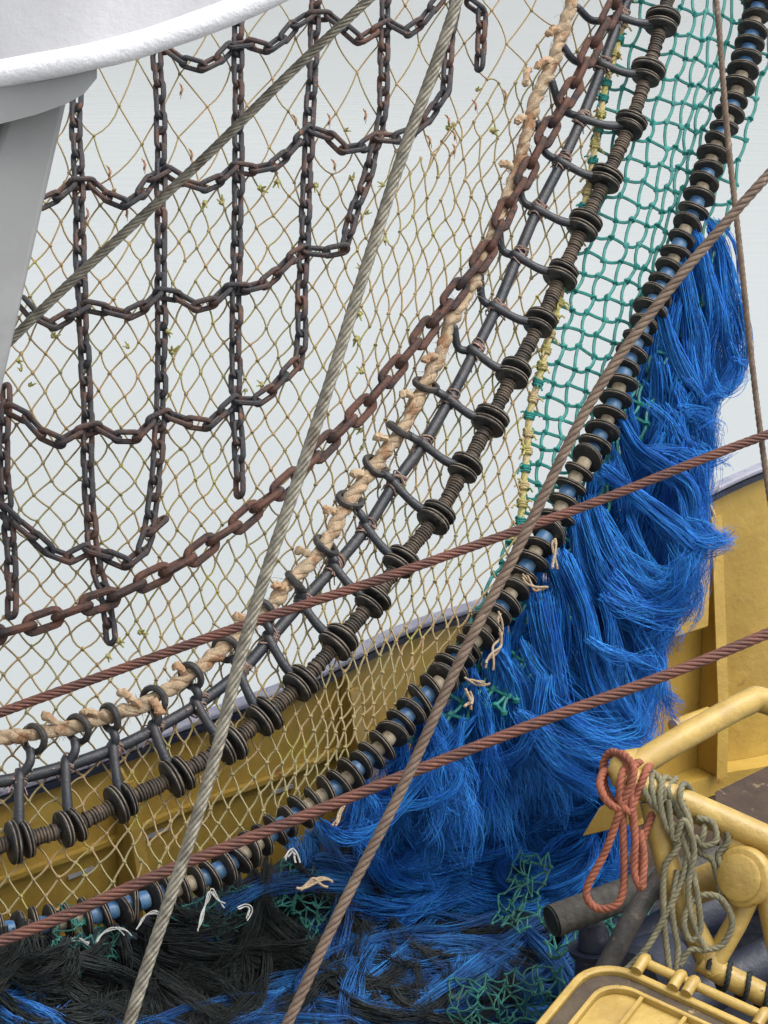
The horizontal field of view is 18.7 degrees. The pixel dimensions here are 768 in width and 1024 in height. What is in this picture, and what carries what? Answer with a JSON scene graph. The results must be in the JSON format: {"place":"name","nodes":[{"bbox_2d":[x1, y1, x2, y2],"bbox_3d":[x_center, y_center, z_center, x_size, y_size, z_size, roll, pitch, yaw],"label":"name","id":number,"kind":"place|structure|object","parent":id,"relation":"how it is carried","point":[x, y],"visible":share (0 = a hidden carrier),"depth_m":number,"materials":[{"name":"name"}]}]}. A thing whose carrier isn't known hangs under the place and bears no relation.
{"place":"outdoors","nodes":[
{"label":"outdoors","id":0,"kind":"place"},
{"bbox_2d":[0,0,287,392],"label":"mast platform","id":1,"kind":"structure","parent":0,"point":[55,55],"depth_m":5.73,"materials":[{"name":"white paint"}]},
{"bbox_2d":[11,0,374,345],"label":"wire rope","id":2,"kind":"object","parent":1,"relation":"attached to","point":[184,176],"visible":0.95,"depth_m":6.28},
{"bbox_2d":[122,0,462,1023],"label":"wire rope","id":3,"kind":"object","parent":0,"point":[252,614],"visible":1,"depth_m":6.17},
{"bbox_2d":[0,0,767,774],"bbox_3d":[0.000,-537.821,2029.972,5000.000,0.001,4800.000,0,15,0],"label":"sea","id":4,"kind":"structure","parent":0,"point":[118,142],"depth_m":34.17,"materials":[{"name":"liquid"}]},
{"bbox_2d":[0,628,767,947],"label":"wire rope","id":5,"kind":"object","parent":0,"point":[196,858],"visible":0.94,"depth_m":6.58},
{"bbox_2d":[0,430,767,717],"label":"wire rope","id":6,"kind":"object","parent":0,"point":[194,642],"visible":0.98,"depth_m":6.63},
{"bbox_2d":[281,168,767,1023],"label":"brown rope","id":7,"kind":"object","parent":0,"point":[681,274],"visible":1,"depth_m":6.25,"materials":[{"name":"fabric"}]},
{"bbox_2d":[568,921,609,976],"bbox_3d":[0.645,1.399,7.211,0.178,0.300,0.178,0,15,0],"label":"bollard","id":8,"kind":"object","parent":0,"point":[586,948],"visible":0.43,"depth_m":7.15,"materials":[{"name":"grey metal"}]},
{"bbox_2d":[638,795,714,867],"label":"deck","id":9,"kind":"structure","parent":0,"point":[709,835],"depth_m":9.91,"materials":[{"name":"metal"}]},
{"bbox_2d":[38,790,630,1006],"bbox_3d":[-0.029,1.575,7.599,1.945,0.911,3.479,14,20,42],"label":"net heap","id":10,"kind":"object","parent":9,"relation":"on","point":[276,869],"visible":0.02,"depth_m":7.89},
{"bbox_2d":[0,0,767,947],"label":"spaced disc line","id":11,"kind":"object","parent":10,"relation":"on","point":[588,452],"visible":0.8,"depth_m":7.83,"materials":[{"name":"grey rubber"}]},
{"bbox_2d":[95,927,131,943],"bbox_3d":[-0.803,1.249,6.921,0.115,0.037,0.023,-7,17,-25],"label":"twine end","id":12,"kind":"object","parent":11,"relation":"attached to","point":[110,929],"visible":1,"depth_m":6.92,"materials":[{"name":"white fabric"}]},
{"bbox_2d":[136,910,158,929],"bbox_3d":[-0.703,1.215,6.977,0.095,0.039,0.028,-9,17,-30],"label":"twine end","id":13,"kind":"object","parent":11,"relation":"hanging from","point":[143,917],"visible":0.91,"depth_m":6.98,"materials":[{"name":"white fabric"}]},
{"bbox_2d":[197,888,224,931],"bbox_3d":[-0.534,1.196,7.048,0.046,0.098,0.116,14,21,43],"label":"twine end","id":14,"kind":"object","parent":11,"relation":"hanging from","point":[203,909],"visible":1,"depth_m":7.06,"materials":[{"name":"white fabric"}]},
{"bbox_2d":[284,848,300,862],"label":"twine end","id":15,"kind":"object","parent":11,"relation":"attached to","point":[287,855],"visible":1,"depth_m":7.20,"materials":[{"name":"white fabric"}]},
{"bbox_2d":[0,0,608,918],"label":"trawl net","id":16,"kind":"object","parent":11,"relation":"hanging from","point":[338,452],"visible":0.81,"depth_m":7.79,"materials":[{"name":"beige fabric"}]},
{"bbox_2d":[228,21,245,499],"bbox_3d":[-0.504,-0.955,8.009,0.059,1.599,1.133,-1,15,-2],"label":"hanging chain","id":17,"kind":"object","parent":16,"relation":"hanging from","point":[236,324],"visible":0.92,"depth_m":7.96,"materials":[{"name":"metal"}]},
{"bbox_2d":[293,0,321,370],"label":"hanging chain","id":18,"kind":"object","parent":16,"relation":"hanging from","point":[305,187],"visible":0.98,"depth_m":8.13,"materials":[{"name":"metal"}]},
{"bbox_2d":[3,356,301,448],"bbox_3d":[-0.733,-0.353,7.689,1.032,0.232,0.137,-6,16,-21],"label":"cross chain","id":19,"kind":"object","parent":18,"relation":"hanging from","point":[219,415],"visible":1,"depth_m":7.66,"materials":[{"name":"metal"}]},
{"bbox_2d":[0,382,18,619],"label":"hanging chain","id":20,"kind":"object","parent":19,"relation":"hanging from","point":[10,578],"visible":0.99,"depth_m":7.41,"materials":[{"name":"metal"}]},
{"bbox_2d":[0,0,622,645],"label":"tickler chain","id":21,"kind":"object","parent":16,"relation":"attached to","point":[164,570],"visible":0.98,"depth_m":7.87,"materials":[{"name":"brown metal"}]},
{"bbox_2d":[0,0,632,794],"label":"headline cable","id":22,"kind":"object","parent":16,"relation":"attached to","point":[326,574],"visible":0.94,"depth_m":7.87,"materials":[{"name":"brown metal"}]},
{"bbox_2d":[14,723,47,838],"bbox_3d":[-1.071,0.817,7.075,0.098,0.312,0.236,0,15,0],"label":"dropper strap","id":23,"kind":"object","parent":22,"relation":"hanging from","point":[23,772],"visible":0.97,"depth_m":7.08,"materials":[{"name":"black rubber"}]},
{"bbox_2d":[60,713,91,813],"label":"dropper strap","id":24,"kind":"object","parent":22,"relation":"hanging from","point":[65,769],"visible":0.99,"depth_m":7.13,"materials":[{"name":"grey metal"}]},
{"bbox_2d":[99,702,124,796],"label":"dropper strap","id":25,"kind":"object","parent":22,"relation":"hanging from","point":[113,752],"visible":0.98,"depth_m":7.19,"materials":[{"name":"grey metal"}]},
{"bbox_2d":[139,685,179,772],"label":"dropper strap","id":26,"kind":"object","parent":22,"relation":"attached to","point":[154,723],"visible":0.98,"depth_m":7.26,"materials":[{"name":"grey metal"}]},
{"bbox_2d":[177,661,216,734],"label":"dropper strap","id":27,"kind":"object","parent":22,"relation":"attached to","point":[196,698],"visible":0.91,"depth_m":7.33,"materials":[{"name":"black rubber"}]},
{"bbox_2d":[211,635,264,711],"bbox_3d":[-0.457,0.520,7.430,0.204,0.260,0.052,10,18,32],"label":"dropper strap","id":28,"kind":"object","parent":22,"relation":"hanging from","point":[248,693],"visible":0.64,"depth_m":7.41,"materials":[{"name":"black rubber"}]},
{"bbox_2d":[248,599,297,674],"bbox_3d":[-0.351,0.415,7.505,0.212,0.272,0.058,11,18,35],"label":"dropper strap","id":29,"kind":"object","parent":22,"relation":"attached to","point":[285,666],"visible":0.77,"depth_m":7.49,"materials":[{"name":"black rubber"}]},
{"bbox_2d":[0,0,584,754],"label":"cream rope","id":30,"kind":"object","parent":22,"relation":"attached to","point":[560,34],"visible":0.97,"depth_m":7.77,"materials":[{"name":"beige fabric"}]},
{"bbox_2d":[285,570,331,633],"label":"dropper strap","id":31,"kind":"object","parent":22,"relation":"attached to","point":[318,625],"visible":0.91,"depth_m":7.56,"materials":[{"name":"black rubber"}]},
{"bbox_2d":[313,534,372,597],"bbox_3d":[-0.138,0.194,7.659,0.208,0.226,0.099,9,17,29],"label":"dropper strap","id":32,"kind":"object","parent":22,"relation":"attached to","point":[332,561],"visible":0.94,"depth_m":7.64,"materials":[{"name":"black rubber"}]},
{"bbox_2d":[335,490,397,555],"bbox_3d":[-0.045,0.050,7.764,0.232,0.234,0.099,3,15,10],"label":"dropper strap","id":33,"kind":"object","parent":22,"relation":"attached to","point":[382,547],"visible":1,"depth_m":7.73,"materials":[{"name":"black rubber"}]},
{"bbox_2d":[362,454,424,511],"bbox_3d":[0.054,-0.084,7.840,0.256,0.221,0.097,0,15,0],"label":"dropper strap","id":34,"kind":"object","parent":22,"relation":"attached to","point":[407,497],"visible":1,"depth_m":7.81,"materials":[{"name":"black rubber"}]},
{"bbox_2d":[386,420,465,466],"bbox_3d":[0.143,-0.221,7.907,0.276,0.181,0.100,0,15,0],"label":"dropper strap","id":35,"kind":"object","parent":22,"relation":"attached to","point":[434,452],"visible":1,"depth_m":7.89,"materials":[{"name":"black rubber"}]},
{"bbox_2d":[412,376,476,421],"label":"dropper strap","id":36,"kind":"object","parent":22,"relation":"attached to","point":[454,403],"visible":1,"depth_m":7.98,"materials":[{"name":"black rubber"}]},
{"bbox_2d":[452,325,501,371],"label":"dropper strap","id":37,"kind":"object","parent":22,"relation":"hanging from","point":[484,359],"visible":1,"depth_m":8.07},
{"bbox_2d":[477,274,529,325],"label":"dropper strap","id":38,"kind":"object","parent":22,"relation":"hanging from","point":[484,301],"visible":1,"depth_m":8.16,"materials":[{"name":"grey rubber"}]},
{"bbox_2d":[497,232,549,275],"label":"dropper strap","id":39,"kind":"object","parent":22,"relation":"hanging from","point":[524,260],"visible":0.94,"depth_m":8.24,"materials":[{"name":"grey rubber"}]},
{"bbox_2d":[518,175,572,227],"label":"dropper strap","id":40,"kind":"object","parent":22,"relation":"attached to","point":[549,215],"visible":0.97,"depth_m":8.33,"materials":[{"name":"grey rubber"}]},
{"bbox_2d":[535,120,593,179],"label":"dropper strap","id":41,"kind":"object","parent":22,"relation":"attached to","point":[547,154],"visible":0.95,"depth_m":8.41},
{"bbox_2d":[549,78,623,129],"bbox_3d":[0.751,-1.483,8.501,0.310,0.187,0.084,0,15,0],"label":"dropper strap","id":42,"kind":"object","parent":22,"relation":"attached to","point":[592,121],"visible":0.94,"depth_m":8.49,"materials":[{"name":"grey rubber"}]},
{"bbox_2d":[0,0,680,864],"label":"disc line","id":43,"kind":"object","parent":42,"relation":"hanging from","point":[176,778],"visible":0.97,"depth_m":7.79,"materials":[{"name":"grey rubber"}]},
{"bbox_2d":[562,44,638,77],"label":"dropper strap","id":44,"kind":"object","parent":22,"relation":"attached to","point":[570,56],"visible":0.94,"depth_m":8.57,"materials":[{"name":"grey rubber"}]},
{"bbox_2d":[576,4,653,27],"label":"dropper strap","id":45,"kind":"object","parent":22,"relation":"attached to","point":[585,15],"visible":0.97,"depth_m":8.65,"materials":[{"name":"grey rubber"}]},
{"bbox_2d":[340,0,391,250],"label":"hanging chain","id":46,"kind":"object","parent":16,"relation":"hanging from","point":[362,191],"visible":1,"depth_m":8.29,"materials":[{"name":"metal"}]},
{"bbox_2d":[440,0,460,97],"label":"hanging chain","id":47,"kind":"object","parent":16,"relation":"hanging from","point":[448,78],"visible":0.61,"depth_m":8.44,"materials":[{"name":"metal"}]},
{"bbox_2d":[42,88,450,210],"bbox_3d":[-0.462,-1.256,8.102,1.556,0.366,0.113,-7,16,-23],"label":"cross chain","id":48,"kind":"object","parent":47,"relation":"hanging from","point":[69,186],"visible":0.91,"depth_m":8.08,"materials":[{"name":"metal"}]},
{"bbox_2d":[69,94,117,645],"bbox_3d":[-0.979,-0.519,7.703,0.088,1.644,1.192,-3,15,-9],"label":"hanging chain","id":49,"kind":"object","parent":48,"relation":"hanging from","point":[87,381],"visible":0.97,"depth_m":7.68,"materials":[{"name":"metal"}]},
{"bbox_2d":[163,0,445,73],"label":"cross chain","id":50,"kind":"object","parent":47,"relation":"attached to","point":[420,22],"visible":0.9,"depth_m":8.32,"materials":[{"name":"metal"}]},
{"bbox_2d":[142,51,168,537],"bbox_3d":[-0.761,-0.771,7.861,0.080,1.484,1.082,-1,15,-2],"label":"hanging chain","id":51,"kind":"object","parent":50,"relation":"hanging from","point":[160,395],"visible":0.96,"depth_m":7.84,"materials":[{"name":"metal"}]},
{"bbox_2d":[0,501,168,570],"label":"cross chain","id":52,"kind":"object","parent":51,"relation":"attached to","point":[33,535],"visible":1,"depth_m":7.42,"materials":[{"name":"metal"}]},
{"bbox_2d":[19,242,350,331],"bbox_3d":[-0.654,-0.761,7.879,1.184,0.236,0.114,-6,16,-22],"label":"cross chain","id":53,"kind":"object","parent":51,"relation":"attached to","point":[262,283],"visible":0.92,"depth_m":7.86,"materials":[{"name":"metal"}]},
{"bbox_2d":[464,0,487,72],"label":"hanging chain","id":54,"kind":"object","parent":16,"relation":"hanging from","point":[480,38],"visible":1,"depth_m":8.51,"materials":[{"name":"metal"}]},
{"bbox_2d":[505,0,634,576],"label":"seam lacing","id":55,"kind":"object","parent":16,"relation":"attached to","point":[528,435],"visible":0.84,"depth_m":8.19,"materials":[{"name":"yellow fabric"}]},
{"bbox_2d":[408,0,767,743],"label":"green net","id":56,"kind":"object","parent":55,"relation":"hanging from","point":[604,320],"visible":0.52,"depth_m":8.47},
{"bbox_2d":[331,805,345,826],"bbox_3d":[-0.135,0.938,7.307,0.020,0.072,0.087,11,19,36],"label":"twine end","id":57,"kind":"object","parent":11,"relation":"attached to","point":[338,818],"visible":0.74,"depth_m":7.30,"materials":[{"name":"beige fabric"}]},
{"bbox_2d":[463,688,473,709],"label":"twine end","id":58,"kind":"object","parent":11,"relation":"hanging from","point":[469,694],"visible":1,"depth_m":7.58,"materials":[{"name":"beige fabric"}]},
{"bbox_2d":[464,677,490,686],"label":"twine end","id":59,"kind":"object","parent":11,"relation":"attached to","point":[481,682],"visible":1,"depth_m":7.61,"materials":[{"name":"beige fabric"}]},
{"bbox_2d":[485,611,503,669],"bbox_3d":[0.367,0.423,7.672,0.033,0.167,0.148,5,16,20],"label":"twine end","id":60,"kind":"object","parent":11,"relation":"hanging from","point":[497,650],"visible":1,"depth_m":7.68,"materials":[{"name":"beige fabric"}]},
{"bbox_2d":[521,574,547,591],"bbox_3d":[0.502,0.235,7.788,0.091,0.059,0.031,2,15,7],"label":"twine end","id":61,"kind":"object","parent":11,"relation":"attached to","point":[531,584],"visible":1,"depth_m":7.79,"materials":[{"name":"beige fabric"}]},
{"bbox_2d":[316,217,753,874],"bbox_3d":[0.692,0.177,7.957,0.796,2.141,2.374,11,19,37],"label":"blue fringe","id":62,"kind":"object","parent":11,"relation":"hanging from","point":[632,593],"visible":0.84,"depth_m":7.97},
{"bbox_2d":[551,538,557,569],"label":"twine end","id":63,"kind":"object","parent":11,"relation":"attached to","point":[554,551],"visible":1,"depth_m":7.85,"materials":[{"name":"beige fabric"}]},
{"bbox_2d":[283,758,630,926],"bbox_3d":[0.167,1.161,8.156,1.425,0.614,0.785,-5,16,-19],"label":"blue fibre heap","id":64,"kind":"object","parent":10,"relation":"on","point":[481,887],"visible":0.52,"depth_m":8.11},
{"bbox_2d":[490,848,552,933],"bbox_3d":[0.471,1.286,8.003,0.164,0.181,0.356,4,16,15],"label":"net scrap","id":65,"kind":"object","parent":64,"relation":"on","point":[530,891],"visible":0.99,"depth_m":8.04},
{"bbox_2d":[538,902,655,962],"bbox_3d":[0.695,1.324,7.548,0.368,0.206,0.510,0,15,0],"label":"net scrap","id":66,"kind":"object","parent":10,"relation":"on","point":[609,924],"visible":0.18,"depth_m":7.51,"materials":[{"name":"green fabric"}]},
{"bbox_2d":[88,811,603,1023],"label":"dirty blue fibres","id":67,"kind":"object","parent":9,"relation":"on","point":[472,968],"visible":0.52,"depth_m":7.71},
{"bbox_2d":[0,816,538,1023],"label":"black fibre tangle","id":68,"kind":"object","parent":67,"relation":"on","point":[248,958],"visible":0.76,"depth_m":7.36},
{"bbox_2d":[0,969,73,1023],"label":"blue fibre scrap","id":69,"kind":"object","parent":68,"relation":"on","point":[44,1010],"visible":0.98,"depth_m":6.72,"materials":[{"name":"blue fabric"}]},
{"bbox_2d":[51,902,130,982],"bbox_3d":[-0.888,1.297,6.976,0.130,0.285,0.410,12,19,38],"label":"net scrap","id":70,"kind":"object","parent":68,"relation":"on","point":[76,925],"visible":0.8,"depth_m":6.92,"materials":[{"name":"green fabric"}]},
{"bbox_2d":[71,937,89,945],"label":"twine end","id":71,"kind":"object","parent":70,"relation":"attached to","point":[84,941],"visible":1,"depth_m":6.88,"materials":[{"name":"white fabric"}]},
{"bbox_2d":[170,870,260,939],"bbox_3d":[-0.589,1.272,7.500,0.147,0.267,0.462,13,20,39],"label":"net scrap","id":72,"kind":"object","parent":68,"relation":"on","point":[212,905],"visible":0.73,"depth_m":7.54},
{"bbox_2d":[237,904,252,920],"bbox_3d":[-0.418,1.213,7.082,0.049,0.047,0.026,-9,17,-30],"label":"twine end","id":73,"kind":"object","parent":68,"relation":"attached to","point":[248,907],"visible":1,"depth_m":7.08,"materials":[{"name":"white fabric"}]},
{"bbox_2d":[266,858,339,946],"bbox_3d":[-0.279,1.288,7.686,0.174,0.268,0.246,9,17,30],"label":"net scrap","id":74,"kind":"object","parent":68,"relation":"on","point":[300,918],"visible":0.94,"depth_m":7.69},
{"bbox_2d":[265,816,418,909],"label":"dirty blue fibres","id":75,"kind":"object","parent":67,"relation":"on","point":[339,858],"visible":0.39,"depth_m":7.74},
{"bbox_2d":[296,876,332,890],"bbox_3d":[-0.212,1.135,7.144,0.123,0.040,0.020,-6,16,-20],"label":"twine end","id":76,"kind":"object","parent":75,"relation":"on","point":[310,882],"visible":1,"depth_m":7.14,"materials":[{"name":"beige fabric"}]},
{"bbox_2d":[0,459,767,936],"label":"bulwark","id":77,"kind":"object","parent":9,"relation":"on","point":[734,609],"visible":0.29,"depth_m":8.76,"materials":[{"name":"yellow paint"}]},
{"bbox_2d":[310,897,577,1023],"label":"black fibre tangle","id":78,"kind":"object","parent":9,"relation":"on","point":[476,931],"visible":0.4,"depth_m":7.82,"materials":[{"name":"black fabric"}]},
{"bbox_2d":[445,964,565,1023],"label":"net scrap","id":79,"kind":"object","parent":78,"relation":"on","point":[504,988],"visible":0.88,"depth_m":7.72,"materials":[{"name":"green fabric"}]},
{"bbox_2d":[536,953,767,1023],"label":"box lid","id":80,"kind":"object","parent":9,"relation":"on","point":[608,994],"visible":1,"depth_m":6.33,"materials":[{"name":"beige paint"}]},
{"bbox_2d":[583,686,767,1006],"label":"guard frame","id":81,"kind":"object","parent":9,"relation":"on","point":[742,875],"visible":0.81,"depth_m":6.47,"materials":[{"name":"beige paint"}]},
{"bbox_2d":[582,748,655,912],"bbox_3d":[0.662,0.877,6.484,0.178,0.426,0.240,4,16,16],"label":"red rope","id":82,"kind":"object","parent":81,"relation":"hanging from","point":[623,804],"visible":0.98,"depth_m":6.44,"materials":[{"name":"fabric"}]},
{"bbox_2d":[595,868,659,966],"bbox_3d":[0.682,1.240,6.737,0.095,0.358,0.481,12,19,38],"label":"rubber hose","id":83,"kind":"object","parent":81,"relation":"attached to","point":[640,904],"visible":0.53,"depth_m":6.76,"materials":[{"name":"black rubber"}]},
{"bbox_2d":[624,769,735,983],"bbox_3d":[0.793,1.006,6.488,0.354,0.568,0.264,0,15,0],"label":"grey rope","id":84,"kind":"object","parent":81,"relation":"hanging from","point":[688,840],"visible":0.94,"depth_m":6.44,"materials":[{"name":"beige fabric"}]},
{"bbox_2d":[706,958,767,1008],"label":"lashing rope","id":85,"kind":"object","parent":81,"relation":"attached to","point":[724,988],"visible":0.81,"depth_m":6.46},
{"bbox_2d":[620,899,767,1023],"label":"deck winch","id":86,"kind":"object","parent":9,"relation":"on","point":[749,953],"visible":0.22,"depth_m":7.19,"materials":[{"name":"blue paint"}]},
{"bbox_2d":[543,844,721,936],"bbox_3d":[0.815,1.161,7.186,0.713,0.170,0.126,-8,17,-27],"label":"steel pipe","id":87,"kind":"object","parent":86,"relation":"on","point":[568,915],"visible":0.4,"depth_m":7.06,"materials":[{"name":"grey metal"}]},
{"bbox_2d":[715,766,767,845],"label":"hatch cover","id":88,"kind":"object","parent":9,"relation":"on","point":[748,795],"visible":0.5,"depth_m":9.11,"materials":[{"name":"brown metal"}]},
{"bbox_2d":[713,0,767,504],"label":"thin rope","id":89,"kind":"object","parent":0,"point":[739,246],"visible":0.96,"depth_m":6.95,"materials":[{"name":"fabric"}]}
]}

